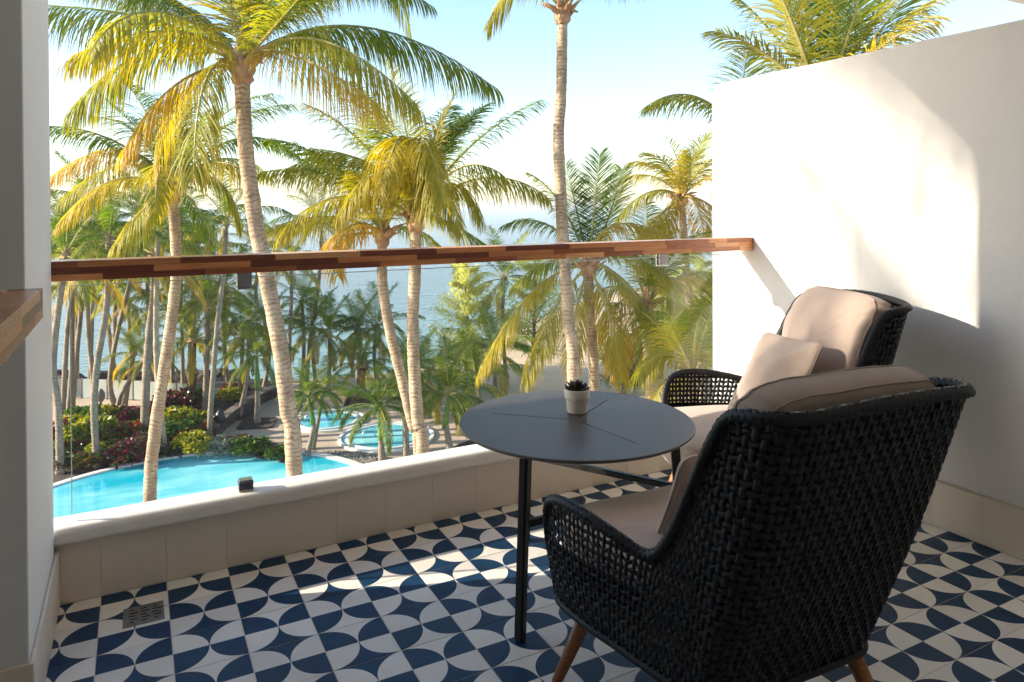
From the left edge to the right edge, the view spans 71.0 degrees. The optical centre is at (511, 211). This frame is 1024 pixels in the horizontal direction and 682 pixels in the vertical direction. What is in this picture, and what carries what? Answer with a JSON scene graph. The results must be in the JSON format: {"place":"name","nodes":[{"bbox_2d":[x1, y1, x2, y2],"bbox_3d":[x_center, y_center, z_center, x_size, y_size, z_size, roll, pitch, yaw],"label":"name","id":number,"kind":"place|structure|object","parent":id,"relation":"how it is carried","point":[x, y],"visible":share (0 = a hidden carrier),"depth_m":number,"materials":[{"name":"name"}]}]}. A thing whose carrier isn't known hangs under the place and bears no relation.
{"place":"outdoors","nodes":[
{"label":"outdoors","id":0,"kind":"place"},
{"bbox_2d":[52,379,505,457],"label":"terrace","id":1,"kind":"structure","parent":0,"point":[325,441],"depth_m":36.14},
{"bbox_2d":[50,190,102,378],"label":"palm tree","id":2,"kind":"object","parent":1,"relation":"on","point":[76,318],"visible":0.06,"depth_m":42.51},
{"bbox_2d":[50,188,115,408],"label":"palm tree","id":3,"kind":"object","parent":1,"relation":"on","point":[72,338],"visible":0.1,"depth_m":37.02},
{"bbox_2d":[51,198,122,406],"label":"palm tree","id":4,"kind":"object","parent":1,"relation":"on","point":[78,334],"visible":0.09,"depth_m":37.67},
{"bbox_2d":[50,149,136,378],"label":"palm tree","id":5,"kind":"object","parent":1,"relation":"on","point":[93,303],"visible":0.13,"depth_m":43.09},
{"bbox_2d":[52,188,137,379],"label":"palm tree","id":6,"kind":"object","parent":1,"relation":"on","point":[109,339],"visible":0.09,"depth_m":42.77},
{"bbox_2d":[92,255,145,371],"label":"palm tree","id":7,"kind":"object","parent":1,"relation":"on","point":[114,308],"visible":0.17,"depth_m":42.52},
{"bbox_2d":[52,378,186,400],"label":"terrace fence","id":8,"kind":"object","parent":1,"relation":"on","point":[83,387],"visible":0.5,"depth_m":41.11,"materials":[{"name":"grey"}]},
{"bbox_2d":[90,229,162,404],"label":"palm tree","id":9,"kind":"object","parent":1,"relation":"on","point":[113,400],"visible":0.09,"depth_m":39.26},
{"bbox_2d":[90,278,167,380],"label":"palm tree","id":10,"kind":"object","parent":1,"relation":"on","point":[134,314],"visible":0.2,"depth_m":42.21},
{"bbox_2d":[101,320,162,405],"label":"palm tree","id":11,"kind":"object","parent":1,"relation":"on","point":[132,355],"visible":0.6,"depth_m":39.52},
{"bbox_2d":[86,170,193,381],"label":"palm tree","id":12,"kind":"object","parent":1,"relation":"on","point":[152,379],"visible":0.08,"depth_m":43.02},
{"bbox_2d":[114,322,178,403],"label":"palm tree","id":13,"kind":"object","parent":1,"relation":"on","point":[136,369],"visible":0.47,"depth_m":38.46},
{"bbox_2d":[110,275,215,382],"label":"palm tree","id":14,"kind":"object","parent":1,"relation":"on","point":[140,322],"visible":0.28,"depth_m":41.26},
{"bbox_2d":[53,418,277,482],"bbox_3d":[-17.688,10.807,32.851,13.873,0.001,15.646,-1,1,-28],"label":"planting bed","id":15,"kind":"object","parent":1,"relation":"on","point":[77,470],"visible":0.16,"depth_m":30.15,"materials":[{"name":"soil"}]},
{"bbox_2d":[53,448,90,470],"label":"shrub","id":16,"kind":"object","parent":15,"relation":"on","point":[68,456],"visible":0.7,"depth_m":30.16,"materials":[{"name":"green plant"}]},
{"bbox_2d":[53,436,91,455],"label":"shrub","id":17,"kind":"object","parent":15,"relation":"on","point":[80,443],"visible":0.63,"depth_m":31.33,"materials":[{"name":"green plant"}]},
{"bbox_2d":[63,403,103,418],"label":"shrub","id":18,"kind":"object","parent":15,"relation":"on","point":[78,409],"visible":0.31,"depth_m":35.77,"materials":[{"name":"green plant"}]},
{"bbox_2d":[65,452,108,467],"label":"shrub","id":19,"kind":"object","parent":15,"relation":"on","point":[86,458],"visible":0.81,"depth_m":30.09,"materials":[{"name":"green plant"}]},
{"bbox_2d":[51,225,124,402],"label":"palm tree","id":20,"kind":"object","parent":15,"relation":"on","point":[88,337],"visible":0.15,"depth_m":35.06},
{"bbox_2d":[51,233,125,410],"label":"palm tree","id":21,"kind":"object","parent":15,"relation":"on","point":[78,300],"visible":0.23,"depth_m":36.33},
{"bbox_2d":[51,195,128,474],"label":"palm tree","id":22,"kind":"object","parent":15,"relation":"on","point":[65,252],"visible":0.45,"depth_m":29.64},
{"bbox_2d":[63,415,119,441],"bbox_3d":[-19.201,9.990,32.516,2.438,1.653,2.680,0,1,35],"label":"shrub","id":23,"kind":"object","parent":15,"relation":"on","point":[81,427],"visible":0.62,"depth_m":31.98,"materials":[{"name":"green plant"}]},
{"bbox_2d":[84,404,123,419],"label":"shrub","id":24,"kind":"object","parent":15,"relation":"on","point":[103,411],"visible":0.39,"depth_m":35.27,"materials":[{"name":"green plant"}]},
{"bbox_2d":[51,184,168,467],"bbox_3d":[-17.106,4.680,30.336,4.867,12.318,5.746,-1,1,-28],"label":"palm tree","id":25,"kind":"object","parent":15,"relation":"on","point":[108,240],"visible":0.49,"depth_m":30.36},
{"bbox_2d":[87,438,135,464],"bbox_3d":[-17.138,10.394,30.884,2.195,0.852,2.196,0,0,10],"label":"shrub","id":26,"kind":"object","parent":15,"relation":"on","point":[109,458],"visible":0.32,"depth_m":30.25,"materials":[{"name":"green plant"}]},
{"bbox_2d":[99,430,129,446],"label":"shrub","id":27,"kind":"object","parent":15,"relation":"on","point":[108,436],"visible":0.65,"depth_m":32.16,"materials":[{"name":"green plant"}]},
{"bbox_2d":[100,419,148,439],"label":"shrub","id":28,"kind":"object","parent":15,"relation":"on","point":[135,428],"visible":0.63,"depth_m":32.81,"materials":[{"name":"red plant"}]},
{"bbox_2d":[107,403,150,421],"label":"shrub","id":29,"kind":"object","parent":15,"relation":"on","point":[130,412],"visible":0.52,"depth_m":35.32,"materials":[{"name":"red plant"}]},
{"bbox_2d":[102,431,171,471],"bbox_3d":[-16.146,10.191,30.938,2.359,1.245,2.590,0,0,-4],"label":"shrub","id":30,"kind":"object","parent":15,"relation":"on","point":[135,448],"visible":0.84,"depth_m":30.20,"materials":[{"name":"plant"}]},
{"bbox_2d":[86,172,218,456],"bbox_3d":[-15.641,4.579,31.571,5.386,12.496,5.993,-1,1,-28],"label":"palm tree","id":31,"kind":"object","parent":15,"relation":"on","point":[158,247],"visible":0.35,"depth_m":31.59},
{"bbox_2d":[89,183,215,438],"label":"palm tree","id":32,"kind":"object","parent":15,"relation":"on","point":[145,390],"visible":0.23,"depth_m":33.21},
{"bbox_2d":[145,416,203,441],"bbox_3d":[-15.384,10.126,33.005,2.080,1.334,2.664,0,1,36],"label":"shrub","id":33,"kind":"object","parent":15,"relation":"on","point":[173,427],"visible":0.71,"depth_m":32.88,"materials":[{"name":"green plant"}]},
{"bbox_2d":[150,387,199,412],"bbox_3d":[-17.749,10.007,37.873,2.590,1.520,2.359,0,0,-10],"label":"shrub","id":34,"kind":"object","parent":15,"relation":"on","point":[177,398],"visible":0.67,"depth_m":37.62,"materials":[{"name":"red plant"}]},
{"bbox_2d":[164,405,216,424],"bbox_3d":[-15.707,10.019,34.467,2.788,1.526,2.535,0,1,41],"label":"shrub","id":35,"kind":"object","parent":15,"relation":"on","point":[172,413],"visible":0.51,"depth_m":34.19,"materials":[{"name":"green plant"}]},
{"bbox_2d":[168,428,213,456],"bbox_3d":[-14.033,10.198,31.740,2.171,1.195,2.134,0,0,19],"label":"shrub","id":36,"kind":"object","parent":15,"relation":"on","point":[194,440],"visible":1,"depth_m":31.49,"materials":[{"name":"green plant"}]},
{"bbox_2d":[203,433,231,456],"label":"shrub","id":37,"kind":"object","parent":15,"relation":"on","point":[224,439],"visible":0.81,"depth_m":31.52,"materials":[{"name":"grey plant"}]},
{"bbox_2d":[164,169,293,446],"bbox_3d":[-13.123,4.311,32.936,5.695,12.970,5.672,-1,1,-28],"label":"palm tree","id":38,"kind":"object","parent":15,"relation":"on","point":[226,221],"visible":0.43,"depth_m":32.92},
{"bbox_2d":[228,435,272,457],"bbox_3d":[-11.521,10.317,31.517,1.998,0.936,1.560,0,0,-12],"label":"shrub","id":39,"kind":"object","parent":15,"relation":"on","point":[248,445],"visible":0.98,"depth_m":31.30,"materials":[{"name":"green plant"}]},
{"bbox_2d":[262,443,284,459],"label":"shrub","id":40,"kind":"object","parent":15,"relation":"on","point":[278,452],"visible":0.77,"depth_m":30.76,"materials":[{"name":"green plant"}]},
{"bbox_2d":[180,379,274,428],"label":"bed","id":41,"kind":"object","parent":1,"relation":"on","point":[222,405],"visible":0.07,"depth_m":41.66,"materials":[{"name":"soil"}]},
{"bbox_2d":[152,300,236,407],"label":"palm tree","id":42,"kind":"object","parent":41,"relation":"on","point":[193,342],"visible":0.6,"depth_m":38.17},
{"bbox_2d":[147,209,248,317],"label":"palm tree","id":43,"kind":"object","parent":41,"relation":"on","point":[200,242],"visible":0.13,"depth_m":42.79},
{"bbox_2d":[159,274,254,411],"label":"palm tree","id":44,"kind":"object","parent":41,"relation":"on","point":[193,309],"visible":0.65,"depth_m":37.76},
{"bbox_2d":[159,248,258,364],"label":"palm tree","id":45,"kind":"object","parent":41,"relation":"on","point":[227,293],"visible":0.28,"depth_m":40.98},
{"bbox_2d":[181,240,258,381],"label":"palm tree","id":46,"kind":"object","parent":41,"relation":"on","point":[227,377],"visible":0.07,"depth_m":44.32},
{"bbox_2d":[215,387,242,401],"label":"shrub","id":47,"kind":"object","parent":41,"relation":"on","point":[234,393],"visible":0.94,"depth_m":40.16,"materials":[{"name":"green plant"}]},
{"bbox_2d":[209,305,269,387],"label":"palm tree","id":48,"kind":"object","parent":41,"relation":"on","point":[242,360],"visible":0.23,"depth_m":42.13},
{"bbox_2d":[219,286,309,386],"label":"palm tree","id":49,"kind":"object","parent":41,"relation":"on","point":[266,376],"visible":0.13,"depth_m":42.75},
{"bbox_2d":[213,385,277,437],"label":"lava wall","id":50,"kind":"structure","parent":1,"relation":"on","point":[232,414],"depth_m":37.97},
{"bbox_2d":[237,409,254,419],"bbox_3d":[-14.353,10.705,37.771,1.600,0.100,1.600,0,0,-8],"label":"tree kerb","id":51,"kind":"object","parent":1,"relation":"on","point":[250,414],"visible":0.35,"depth_m":37.75,"materials":[{"name":"stone"}]},
{"bbox_2d":[203,287,295,416],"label":"palm tree","id":52,"kind":"object","parent":51,"relation":"on","point":[248,321],"visible":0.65,"depth_m":37.34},
{"bbox_2d":[216,214,291,354],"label":"palm tree","id":53,"kind":"object","parent":1,"relation":"on","point":[256,283],"visible":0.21,"depth_m":42.08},
{"bbox_2d":[236,417,277,429],"bbox_3d":[-12.872,10.708,36.328,1.700,0.100,1.700,0,0,-8],"label":"planting bed","id":54,"kind":"object","parent":1,"relation":"on","point":[249,424],"visible":0.93,"depth_m":36.19,"materials":[{"name":"soil"}]},
{"bbox_2d":[217,318,299,423],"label":"palm tree","id":55,"kind":"object","parent":54,"relation":"on","point":[258,345],"visible":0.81,"depth_m":36.30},
{"bbox_2d":[253,224,334,367],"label":"palm tree","id":56,"kind":"object","parent":1,"relation":"on","point":[312,276],"visible":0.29,"depth_m":41.50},
{"bbox_2d":[276,271,335,384],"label":"palm tree","id":57,"kind":"object","parent":1,"relation":"on","point":[300,305],"visible":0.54,"depth_m":44.30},
{"bbox_2d":[267,181,361,385],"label":"palm tree","id":58,"kind":"object","parent":1,"relation":"on","point":[309,344],"visible":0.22,"depth_m":43.24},
{"bbox_2d":[282,285,357,386],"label":"palm tree","id":59,"kind":"object","parent":1,"relation":"on","point":[314,360],"visible":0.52,"depth_m":43.13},
{"bbox_2d":[295,355,356,449],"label":"palm tree","id":60,"kind":"object","parent":1,"relation":"on","point":[325,381],"visible":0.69,"depth_m":32.44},
{"bbox_2d":[285,288,367,389],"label":"palm tree","id":61,"kind":"object","parent":1,"relation":"on","point":[330,328],"visible":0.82,"depth_m":41.80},
{"bbox_2d":[298,409,363,432],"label":"swimming pool","id":62,"kind":"structure","parent":1,"relation":"on","point":[325,426],"depth_m":36.32,"materials":[{"name":"liquid"}]},
{"bbox_2d":[344,395,377,405],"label":"planting bed","id":63,"kind":"object","parent":1,"relation":"on","point":[349,401],"visible":0.42,"depth_m":40.34,"materials":[{"name":"soil"}]},
{"bbox_2d":[328,328,391,399],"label":"palm tree","id":64,"kind":"object","parent":63,"relation":"on","point":[362,367],"visible":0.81,"depth_m":40.73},
{"bbox_2d":[318,288,403,377],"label":"palm tree","id":65,"kind":"object","parent":1,"relation":"on","point":[351,309],"visible":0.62,"depth_m":43.90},
{"bbox_2d":[332,280,425,378],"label":"palm tree","id":66,"kind":"object","parent":1,"relation":"on","point":[378,336],"visible":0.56,"depth_m":43.96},
{"bbox_2d":[338,421,433,453],"bbox_3d":[-5.967,10.453,34.154,4.500,0.573,4.500,-1,1,-28],"label":"whirlpool bath","id":67,"kind":"object","parent":1,"relation":"on","point":[366,439],"visible":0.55,"depth_m":33.76,"materials":[{"name":"blue tile"}]},
{"bbox_2d":[331,376,462,391],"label":"white fence","id":68,"kind":"object","parent":1,"relation":"on","point":[353,379],"depth_m":43.04,"materials":[{"name":"grey"}]},
{"bbox_2d":[401,335,495,448],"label":"palm tree","id":69,"kind":"object","parent":1,"relation":"on","point":[446,382],"visible":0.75,"depth_m":31.86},
{"bbox_2d":[423,263,509,391],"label":"feathery tree","id":70,"kind":"object","parent":1,"relation":"on","point":[460,281],"visible":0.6,"depth_m":42.43,"materials":[{"name":"green plant"}]},
{"bbox_2d":[319,450,397,463],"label":"gravel","id":71,"kind":"structure","parent":0,"point":[355,455],"depth_m":31.57,"materials":[{"name":"gravel"}]},
{"bbox_2d":[331,360,424,460],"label":"palm tree","id":72,"kind":"object","parent":71,"relation":"on","point":[378,409],"visible":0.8,"depth_m":30.71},
{"bbox_2d":[365,339,437,456],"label":"palm tree","id":73,"kind":"object","parent":71,"relation":"on","point":[406,449],"visible":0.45,"depth_m":30.92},
{"bbox_2d":[51,205,711,380],"bbox_3d":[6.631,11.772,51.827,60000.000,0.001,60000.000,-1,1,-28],"label":"sea","id":74,"kind":"structure","parent":0,"point":[435,281],"depth_m":115.63,"materials":[{"name":"liquid"}]},
{"bbox_2d":[139,286,712,401],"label":"ground","id":75,"kind":"structure","parent":0,"point":[552,379],"depth_m":46.77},
{"bbox_2d":[50,80,302,501],"bbox_3d":[-7.322,3.941,15.103,5.532,13.956,5.276,0,0,-8],"label":"palm tree","id":76,"kind":"object","parent":75,"relation":"on","point":[166,197],"visible":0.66,"depth_m":15.20,"materials":[{"name":"plant"}]},
{"bbox_2d":[132,174,228,383],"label":"palm tree","id":77,"kind":"object","parent":75,"relation":"on","point":[182,366],"visible":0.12,"depth_m":44.00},
{"bbox_2d":[53,450,361,517],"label":"swimming pool","id":78,"kind":"structure","parent":75,"relation":"on","point":[123,485],"depth_m":29.00,"materials":[{"name":"liquid"}]},
{"bbox_2d":[48,0,504,476],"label":"palm tree","id":79,"kind":"object","parent":75,"relation":"on","point":[243,58],"visible":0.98,"depth_m":11.36,"materials":[{"name":"plant"}]},
{"bbox_2d":[258,116,475,454],"bbox_3d":[-3.031,4.419,15.388,4.679,12.950,5.448,-1,1,-28],"label":"palm tree","id":80,"kind":"object","parent":75,"relation":"on","point":[382,232],"visible":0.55,"depth_m":15.29,"materials":[{"name":"plant"}]},
{"bbox_2d":[257,55,554,454],"bbox_3d":[-2.307,3.688,15.152,5.436,14.406,5.771,-1,1,-28],"label":"palm tree","id":81,"kind":"object","parent":75,"relation":"on","point":[401,171],"visible":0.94,"depth_m":14.42,"materials":[{"name":"plant"}]},
{"bbox_2d":[377,327,457,405],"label":"palm tree","id":82,"kind":"object","parent":75,"relation":"on","point":[403,337],"visible":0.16,"depth_m":39.63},
{"bbox_2d":[389,335,473,424],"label":"palm tree","id":83,"kind":"object","parent":75,"relation":"on","point":[436,415],"visible":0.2,"depth_m":37.48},
{"bbox_2d":[421,319,532,435],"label":"palm tree","id":84,"kind":"object","parent":75,"relation":"on","point":[474,363],"visible":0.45,"depth_m":35.94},
{"bbox_2d":[441,300,538,396],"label":"palm tree","id":85,"kind":"object","parent":75,"relation":"on","point":[487,321],"visible":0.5,"depth_m":40.84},
{"bbox_2d":[458,224,551,386],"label":"palm tree","id":86,"kind":"object","parent":75,"relation":"on","point":[503,284],"visible":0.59,"depth_m":43.58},
{"bbox_2d":[492,241,575,381],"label":"feathery tree","id":87,"kind":"object","parent":75,"relation":"on","point":[533,325],"visible":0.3,"depth_m":44.94,"materials":[{"name":"green plant"}]},
{"bbox_2d":[482,0,638,385],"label":"palm tree","id":88,"kind":"object","parent":75,"relation":"on","point":[563,11],"visible":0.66,"depth_m":14.40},
{"bbox_2d":[475,144,685,393],"bbox_3d":[1.679,4.600,16.948,5.064,12.509,2.685,0,0,-8],"label":"palm tree","id":89,"kind":"object","parent":75,"relation":"on","point":[587,272],"visible":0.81,"depth_m":16.88,"materials":[{"name":"plant"}]},
{"bbox_2d":[581,325,659,394],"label":"feathery tree","id":90,"kind":"object","parent":75,"relation":"on","point":[631,370],"visible":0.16,"depth_m":41.03,"materials":[{"name":"green plant"}]},
{"bbox_2d":[534,201,712,399],"bbox_3d":[3.010,5.280,18.249,5.027,11.114,4.506,0,0,19],"label":"palm tree","id":91,"kind":"object","parent":75,"relation":"on","point":[697,279],"visible":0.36,"depth_m":17.86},
{"bbox_2d":[599,269,712,402],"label":"palm tree","id":92,"kind":"object","parent":75,"relation":"on","point":[683,345],"visible":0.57,"depth_m":14.74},
{"bbox_2d":[614,130,711,401],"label":"palm tree","id":93,"kind":"object","parent":75,"relation":"on","point":[680,196],"visible":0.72,"depth_m":18.51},
{"bbox_2d":[627,277,712,401],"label":"palm tree","id":94,"kind":"object","parent":75,"relation":"on","point":[680,298],"visible":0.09,"depth_m":37.95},
{"bbox_2d":[674,253,712,367],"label":"feathery tree","id":95,"kind":"object","parent":75,"relation":"on","point":[699,266],"visible":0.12,"depth_m":42.48,"materials":[{"name":"green plant"}]},
{"bbox_2d":[636,42,786,203],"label":"palm tree","id":96,"kind":"object","parent":75,"relation":"on","point":[686,100],"visible":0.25,"depth_m":13.24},
{"bbox_2d":[699,0,953,74],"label":"palm tree","id":97,"kind":"object","parent":75,"relation":"on","point":[830,19],"visible":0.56,"depth_m":10.77,"materials":[{"name":"plant"}]},
{"bbox_2d":[46,469,1023,681],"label":"floor","id":98,"kind":"structure","parent":0,"point":[432,602],"depth_m":2.28,"materials":[{"name":"tile"}]},
{"bbox_2d":[0,0,59,681],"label":"pier","id":99,"kind":"structure","parent":98,"relation":"on","point":[29,587],"depth_m":1.79,"materials":[{"name":"white paint"}]},
{"bbox_2d":[0,288,42,367],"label":"corner handrail","id":100,"kind":"object","parent":99,"relation":"attached to","point":[21,313],"visible":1,"depth_m":1.29,"materials":[{"name":"brown wood"}]},
{"bbox_2d":[123,600,164,628],"bbox_3d":[-1.193,1.303,2.325,0.118,0.002,0.118,-1,1,-28],"label":"floor drain","id":101,"kind":"object","parent":98,"relation":"on","point":[143,614],"visible":1,"depth_m":2.32,"materials":[{"name":"metal"}]},
{"bbox_2d":[459,390,695,642],"bbox_3d":[0.222,1.008,2.487,0.804,0.576,0.804,-1,1,-28],"label":"round table","id":102,"kind":"object","parent":98,"relation":"on","point":[526,429],"visible":0.92,"depth_m":2.36,"materials":[{"name":"metal"}]},
{"bbox_2d":[564,379,589,414],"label":"potted succulent","id":103,"kind":"object","parent":102,"relation":"on","point":[576,394],"visible":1,"depth_m":2.54,"materials":[{"name":"ceramic"}]},
{"bbox_2d":[542,364,975,681],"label":"wicker armchair","id":104,"kind":"object","parent":98,"relation":"on","point":[778,550],"visible":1,"depth_m":1.50,"materials":[{"name":"black"}]},
{"bbox_2d":[656,454,697,533],"bbox_3d":[0.563,0.783,1.964,0.400,0.400,0.153,-4,28,-29],"label":"throw pillow","id":105,"kind":"object","parent":104,"relation":"on","point":[684,469],"visible":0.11,"depth_m":1.82,"materials":[{"name":"fabric"}]},
{"bbox_2d":[661,286,912,481],"bbox_3d":[1.062,0.806,2.935,0.950,0.964,0.798,0,0,-8],"label":"wicker armchair","id":106,"kind":"object","parent":98,"relation":"on","point":[848,328],"visible":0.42,"depth_m":2.84,"materials":[{"name":"black"}]},
{"bbox_2d":[727,332,821,409],"bbox_3d":[1.042,0.683,2.881,0.153,0.400,0.400,29,-8,-10],"label":"throw pillow","id":107,"kind":"object","parent":106,"relation":"on","point":[774,356],"visible":0.62,"depth_m":2.83,"materials":[{"name":"fabric"}]},
{"bbox_2d":[48,0,1023,207],"label":"sky","id":108,"kind":"structure","parent":0,"point":[622,58],"materials":[{"name":"white"}]},
{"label":"balcony slab","id":109,"kind":"structure","parent":0,"visible":0},
{"bbox_2d":[54,399,730,605],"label":"wall","id":110,"kind":"structure","parent":109,"relation":"on","point":[105,552],"depth_m":2.71,"materials":[{"name":"white paint"}]},
{"bbox_2d":[69,253,742,519],"bbox_3d":[-0.121,0.620,3.120,3.070,0.808,0.041,-1,1,-28],"label":"glass balustrade","id":111,"kind":"object","parent":110,"relation":"on","point":[244,281],"visible":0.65,"depth_m":2.65,"materials":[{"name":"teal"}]},
{"bbox_2d":[51,237,752,281],"bbox_3d":[-0.387,0.185,2.974,3.699,0.066,0.100,-1,1,-28],"label":"handrail","id":112,"kind":"object","parent":111,"relation":"on","point":[113,268],"visible":0.99,"depth_m":2.81,"materials":[{"name":"brown wood"}]},
{"bbox_2d":[712,19,1023,560],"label":"wall","id":113,"kind":"structure","parent":109,"relation":"on","point":[897,171],"depth_m":3.01,"materials":[{"name":"white paint"}]},
{"label":"gravel bed","id":114,"kind":"structure","parent":0,"visible":0},
{"bbox_2d":[276,358,343,455],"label":"palm tree","id":115,"kind":"object","parent":114,"relation":"on","point":[306,382],"visible":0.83,"depth_m":31.38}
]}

